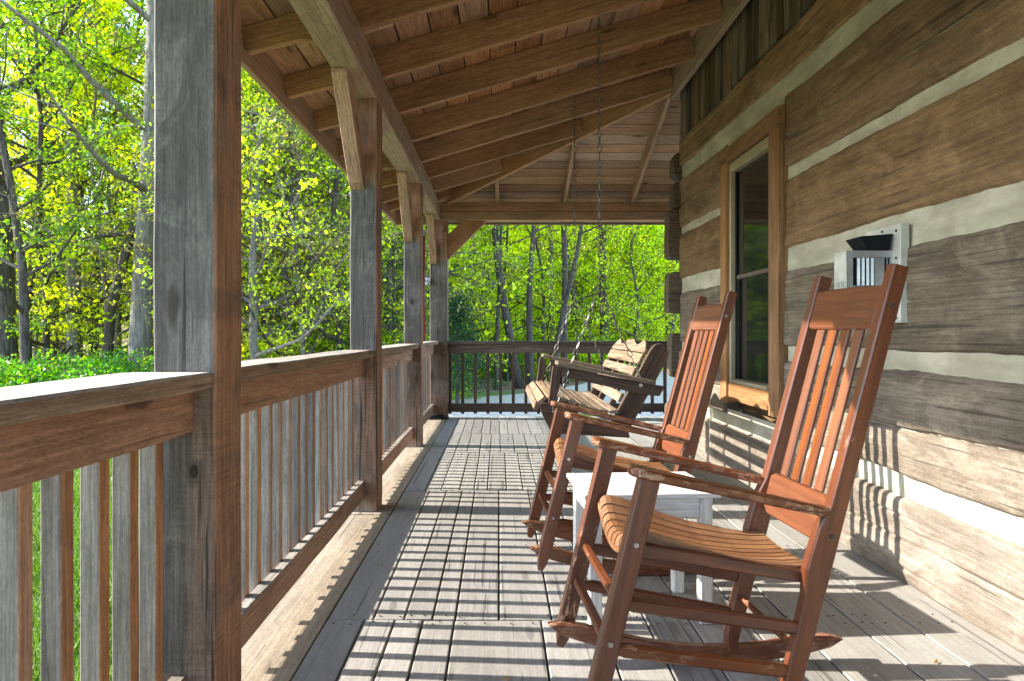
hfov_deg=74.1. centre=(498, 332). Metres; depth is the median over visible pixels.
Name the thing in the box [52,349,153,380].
shrub
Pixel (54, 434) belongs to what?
porch railing
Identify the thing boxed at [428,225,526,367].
tree
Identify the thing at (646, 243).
tree
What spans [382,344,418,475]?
porch railing
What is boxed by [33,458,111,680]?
grass
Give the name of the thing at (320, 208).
tree
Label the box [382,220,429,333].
tree
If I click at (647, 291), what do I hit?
tree
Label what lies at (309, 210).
tree
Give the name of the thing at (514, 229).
tree
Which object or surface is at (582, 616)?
floor nails
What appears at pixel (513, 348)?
porch railing
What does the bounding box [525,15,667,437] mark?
porch swing
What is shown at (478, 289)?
tree
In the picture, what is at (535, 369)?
shrub
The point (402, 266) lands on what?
tree
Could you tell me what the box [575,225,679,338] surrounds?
tree
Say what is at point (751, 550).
rocking chair
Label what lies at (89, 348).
tree
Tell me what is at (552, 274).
tree
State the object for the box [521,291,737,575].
rocking chair
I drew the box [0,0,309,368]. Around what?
tree
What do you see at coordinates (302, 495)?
porch railing
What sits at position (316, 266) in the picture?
tree
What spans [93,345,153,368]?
shrub
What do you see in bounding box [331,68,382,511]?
porch post
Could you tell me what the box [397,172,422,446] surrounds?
porch post
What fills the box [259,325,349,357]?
shrub
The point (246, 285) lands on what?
tree
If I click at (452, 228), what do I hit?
tree
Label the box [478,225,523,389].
tree
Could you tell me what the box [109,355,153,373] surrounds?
shrub
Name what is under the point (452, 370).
shrub
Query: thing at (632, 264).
tree
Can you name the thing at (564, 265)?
tree
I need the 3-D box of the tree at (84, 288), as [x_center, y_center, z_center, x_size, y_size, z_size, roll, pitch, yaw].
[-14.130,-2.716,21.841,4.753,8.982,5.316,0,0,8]
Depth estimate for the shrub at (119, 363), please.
11.26 m
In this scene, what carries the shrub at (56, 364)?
on the ground at (507, 390)
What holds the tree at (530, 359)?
on the ground at (507, 390)
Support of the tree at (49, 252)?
on the ground at (507, 390)
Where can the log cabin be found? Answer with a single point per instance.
(815, 135)
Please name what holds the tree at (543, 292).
on the ground at (507, 390)
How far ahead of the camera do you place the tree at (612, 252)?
26.33 m
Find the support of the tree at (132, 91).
on the ground at (507, 390)
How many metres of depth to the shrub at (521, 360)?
21.64 m
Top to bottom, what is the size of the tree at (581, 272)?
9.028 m
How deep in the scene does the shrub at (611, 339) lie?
21.39 m
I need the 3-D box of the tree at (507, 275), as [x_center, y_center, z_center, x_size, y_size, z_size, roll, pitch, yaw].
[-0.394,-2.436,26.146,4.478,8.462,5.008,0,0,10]
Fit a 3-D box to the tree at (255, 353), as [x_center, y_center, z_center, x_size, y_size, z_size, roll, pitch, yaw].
[-4.118,-2.435,13.062,6.879,8.434,6.306,0,0,33]
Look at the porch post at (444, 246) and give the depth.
7.87 m
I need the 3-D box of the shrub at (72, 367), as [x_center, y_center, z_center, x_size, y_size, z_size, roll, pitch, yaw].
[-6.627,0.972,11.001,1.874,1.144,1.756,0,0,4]
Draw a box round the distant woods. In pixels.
[16,188,663,332]
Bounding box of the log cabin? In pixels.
[664,0,1023,653]
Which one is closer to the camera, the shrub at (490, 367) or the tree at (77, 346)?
the tree at (77, 346)
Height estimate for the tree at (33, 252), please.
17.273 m
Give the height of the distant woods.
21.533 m
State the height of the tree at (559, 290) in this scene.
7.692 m
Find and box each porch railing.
[0,372,212,680]
[241,350,373,648]
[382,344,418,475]
[403,341,438,425]
[448,341,666,413]
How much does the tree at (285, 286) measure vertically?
9.868 m
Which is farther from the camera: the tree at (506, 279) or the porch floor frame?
the tree at (506, 279)
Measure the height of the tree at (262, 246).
11.316 m
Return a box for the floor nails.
[332,433,952,624]
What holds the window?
in the log cabin
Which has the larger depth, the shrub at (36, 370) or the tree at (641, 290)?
the tree at (641, 290)
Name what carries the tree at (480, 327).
on the ground at (507, 390)
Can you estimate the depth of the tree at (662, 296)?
34.34 m
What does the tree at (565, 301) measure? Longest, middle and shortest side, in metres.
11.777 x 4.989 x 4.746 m
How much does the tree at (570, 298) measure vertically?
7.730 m
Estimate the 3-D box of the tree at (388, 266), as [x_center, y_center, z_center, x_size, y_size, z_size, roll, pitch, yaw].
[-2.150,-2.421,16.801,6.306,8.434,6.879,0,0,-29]
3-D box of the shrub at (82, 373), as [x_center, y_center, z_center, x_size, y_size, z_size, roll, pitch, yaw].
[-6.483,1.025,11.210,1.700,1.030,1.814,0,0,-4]
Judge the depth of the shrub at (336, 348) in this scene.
14.46 m
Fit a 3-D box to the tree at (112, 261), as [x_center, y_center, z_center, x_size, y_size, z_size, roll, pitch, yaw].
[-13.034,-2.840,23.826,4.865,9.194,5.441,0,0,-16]
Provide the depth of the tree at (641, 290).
26.27 m
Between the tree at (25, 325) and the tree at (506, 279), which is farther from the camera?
the tree at (506, 279)
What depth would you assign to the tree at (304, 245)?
17.14 m
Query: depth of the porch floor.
2.50 m
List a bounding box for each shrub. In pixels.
[0,351,102,386]
[0,353,58,376]
[0,354,44,387]
[1,348,92,386]
[47,365,116,381]
[49,357,135,379]
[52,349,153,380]
[56,355,142,376]
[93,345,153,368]
[105,347,153,372]
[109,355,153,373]
[241,314,335,359]
[241,324,306,360]
[242,343,286,359]
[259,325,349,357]
[284,328,382,354]
[382,327,472,389]
[383,331,482,399]
[477,337,534,377]
[481,353,534,379]
[519,353,548,377]
[534,353,580,380]
[569,334,635,372]
[569,335,635,375]
[570,353,644,373]
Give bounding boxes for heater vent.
[834,223,908,322]
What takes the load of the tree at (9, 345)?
on the ground at (507, 390)
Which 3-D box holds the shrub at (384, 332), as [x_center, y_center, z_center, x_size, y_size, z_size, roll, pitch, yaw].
[-2.216,0.650,16.387,2.552,1.804,2.773,0,0,19]
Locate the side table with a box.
[567,472,720,624]
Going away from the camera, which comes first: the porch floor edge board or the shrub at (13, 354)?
the porch floor edge board
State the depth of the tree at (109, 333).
14.98 m
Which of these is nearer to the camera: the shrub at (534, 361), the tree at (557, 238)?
the shrub at (534, 361)
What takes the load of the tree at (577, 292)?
on the ground at (507, 390)
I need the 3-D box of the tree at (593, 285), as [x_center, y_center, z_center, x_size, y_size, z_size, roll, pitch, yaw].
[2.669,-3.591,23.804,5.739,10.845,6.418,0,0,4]
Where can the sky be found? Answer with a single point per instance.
(4, 0)
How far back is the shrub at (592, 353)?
21.23 m
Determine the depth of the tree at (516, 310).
25.10 m
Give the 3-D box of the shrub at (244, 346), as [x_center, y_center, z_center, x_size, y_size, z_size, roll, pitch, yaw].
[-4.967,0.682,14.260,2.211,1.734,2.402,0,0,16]
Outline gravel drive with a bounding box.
[447,340,674,419]
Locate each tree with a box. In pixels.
[0,0,136,365]
[0,0,143,359]
[0,0,144,364]
[0,0,146,357]
[0,0,247,365]
[0,0,249,367]
[0,0,295,359]
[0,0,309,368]
[0,21,401,359]
[1,0,146,364]
[1,67,126,362]
[2,3,255,355]
[3,34,136,358]
[4,1,248,360]
[6,61,132,362]
[7,4,153,366]
[8,0,241,350]
[10,0,145,358]
[15,158,129,363]
[16,56,144,360]
[33,155,133,354]
[54,1,349,359]
[58,57,428,364]
[77,75,402,346]
[81,141,134,347]
[90,18,553,359]
[109,81,427,358]
[131,70,429,356]
[133,67,573,381]
[241,107,429,335]
[241,152,475,337]
[242,117,347,321]
[242,125,500,341]
[242,141,385,344]
[242,153,396,331]
[243,116,349,324]
[281,175,549,341]
[289,175,495,331]
[294,215,504,376]
[333,244,493,340]
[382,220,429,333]
[382,225,536,360]
[399,225,555,340]
[401,225,488,327]
[423,225,636,380]
[425,225,634,378]
[425,293,508,402]
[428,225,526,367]
[450,227,552,340]
[459,225,537,334]
[463,241,555,340]
[471,225,547,339]
[477,225,582,336]
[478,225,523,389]
[478,253,569,372]
[479,225,584,332]
[492,225,523,388]
[508,225,667,355]
[514,225,624,340]
[516,226,637,340]
[526,225,604,384]
[533,234,596,340]
[534,225,642,339]
[534,226,639,340]
[548,226,554,338]
[549,225,679,366]
[554,225,652,360]
[555,225,663,340]
[560,225,568,383]
[570,225,662,369]
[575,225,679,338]
[582,234,678,337]
[584,225,679,340]
[588,228,671,353]
[592,229,679,340]
[599,225,608,339]
[609,236,679,356]
[628,236,679,340]
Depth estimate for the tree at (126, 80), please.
15.30 m
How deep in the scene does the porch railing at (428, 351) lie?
7.32 m
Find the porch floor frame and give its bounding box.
[446,420,550,680]
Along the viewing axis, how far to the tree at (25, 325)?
12.37 m
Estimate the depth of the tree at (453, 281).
25.57 m
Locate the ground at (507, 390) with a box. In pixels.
[18,317,638,680]
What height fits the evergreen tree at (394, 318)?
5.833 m
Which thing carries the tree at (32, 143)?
on the ground at (507, 390)
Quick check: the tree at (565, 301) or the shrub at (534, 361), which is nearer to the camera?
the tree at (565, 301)
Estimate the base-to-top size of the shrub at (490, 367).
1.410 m
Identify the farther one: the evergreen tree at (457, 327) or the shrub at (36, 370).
the evergreen tree at (457, 327)
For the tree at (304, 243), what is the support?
on the ground at (507, 390)
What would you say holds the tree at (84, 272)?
on the ground at (507, 390)
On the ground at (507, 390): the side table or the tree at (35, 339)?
the tree at (35, 339)
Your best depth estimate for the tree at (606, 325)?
23.67 m
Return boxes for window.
[719,105,787,417]
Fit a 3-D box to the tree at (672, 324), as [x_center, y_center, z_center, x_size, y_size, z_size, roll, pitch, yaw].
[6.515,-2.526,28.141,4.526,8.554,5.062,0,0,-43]
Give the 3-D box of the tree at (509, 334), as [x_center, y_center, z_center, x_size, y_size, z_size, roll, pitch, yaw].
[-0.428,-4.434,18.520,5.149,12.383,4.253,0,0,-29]
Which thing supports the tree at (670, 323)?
on the ground at (507, 390)
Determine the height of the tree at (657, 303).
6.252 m
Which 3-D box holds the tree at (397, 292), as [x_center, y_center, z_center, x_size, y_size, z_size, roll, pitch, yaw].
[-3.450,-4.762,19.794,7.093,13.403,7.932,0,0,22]
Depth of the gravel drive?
14.10 m
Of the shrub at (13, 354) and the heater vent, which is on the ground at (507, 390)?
the shrub at (13, 354)
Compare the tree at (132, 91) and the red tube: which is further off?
the tree at (132, 91)
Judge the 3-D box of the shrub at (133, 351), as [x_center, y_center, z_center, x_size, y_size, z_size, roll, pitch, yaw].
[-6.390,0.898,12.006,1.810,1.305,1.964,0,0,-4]
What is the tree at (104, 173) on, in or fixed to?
on the ground at (507, 390)
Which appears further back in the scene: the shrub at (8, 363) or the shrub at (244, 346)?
the shrub at (244, 346)
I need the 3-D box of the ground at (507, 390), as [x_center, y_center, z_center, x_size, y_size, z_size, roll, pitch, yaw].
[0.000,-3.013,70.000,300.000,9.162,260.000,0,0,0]
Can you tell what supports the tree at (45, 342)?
on the ground at (507, 390)
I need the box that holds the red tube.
[423,229,429,340]
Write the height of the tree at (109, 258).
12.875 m
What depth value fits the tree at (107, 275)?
26.07 m
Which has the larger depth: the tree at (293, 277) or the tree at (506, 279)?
the tree at (506, 279)
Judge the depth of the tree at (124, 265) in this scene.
15.95 m
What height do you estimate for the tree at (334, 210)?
13.368 m
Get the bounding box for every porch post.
[153,0,241,680]
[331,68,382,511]
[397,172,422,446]
[426,214,485,418]
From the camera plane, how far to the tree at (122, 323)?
19.77 m
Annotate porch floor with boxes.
[292,416,1023,680]
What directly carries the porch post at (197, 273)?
on the porch floor edge board
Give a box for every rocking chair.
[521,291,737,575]
[548,263,908,680]
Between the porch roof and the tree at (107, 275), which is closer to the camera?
the porch roof
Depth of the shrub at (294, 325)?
15.45 m
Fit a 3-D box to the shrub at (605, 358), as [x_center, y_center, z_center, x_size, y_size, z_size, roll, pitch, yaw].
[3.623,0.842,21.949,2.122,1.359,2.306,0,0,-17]
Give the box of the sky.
[0,0,305,232]
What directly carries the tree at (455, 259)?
on the ground at (507, 390)
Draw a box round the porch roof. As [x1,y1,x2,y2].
[241,0,748,225]
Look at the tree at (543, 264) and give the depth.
26.31 m
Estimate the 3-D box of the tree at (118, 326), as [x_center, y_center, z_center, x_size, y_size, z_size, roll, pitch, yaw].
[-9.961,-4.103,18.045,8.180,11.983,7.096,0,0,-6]
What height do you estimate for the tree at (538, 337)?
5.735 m
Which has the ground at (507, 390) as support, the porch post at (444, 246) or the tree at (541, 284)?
the tree at (541, 284)
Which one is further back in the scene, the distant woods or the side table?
the distant woods
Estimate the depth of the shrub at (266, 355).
14.50 m
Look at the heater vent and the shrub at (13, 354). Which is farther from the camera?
the shrub at (13, 354)
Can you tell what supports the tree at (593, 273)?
on the ground at (507, 390)
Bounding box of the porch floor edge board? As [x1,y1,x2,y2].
[241,419,446,680]
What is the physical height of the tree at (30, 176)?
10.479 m

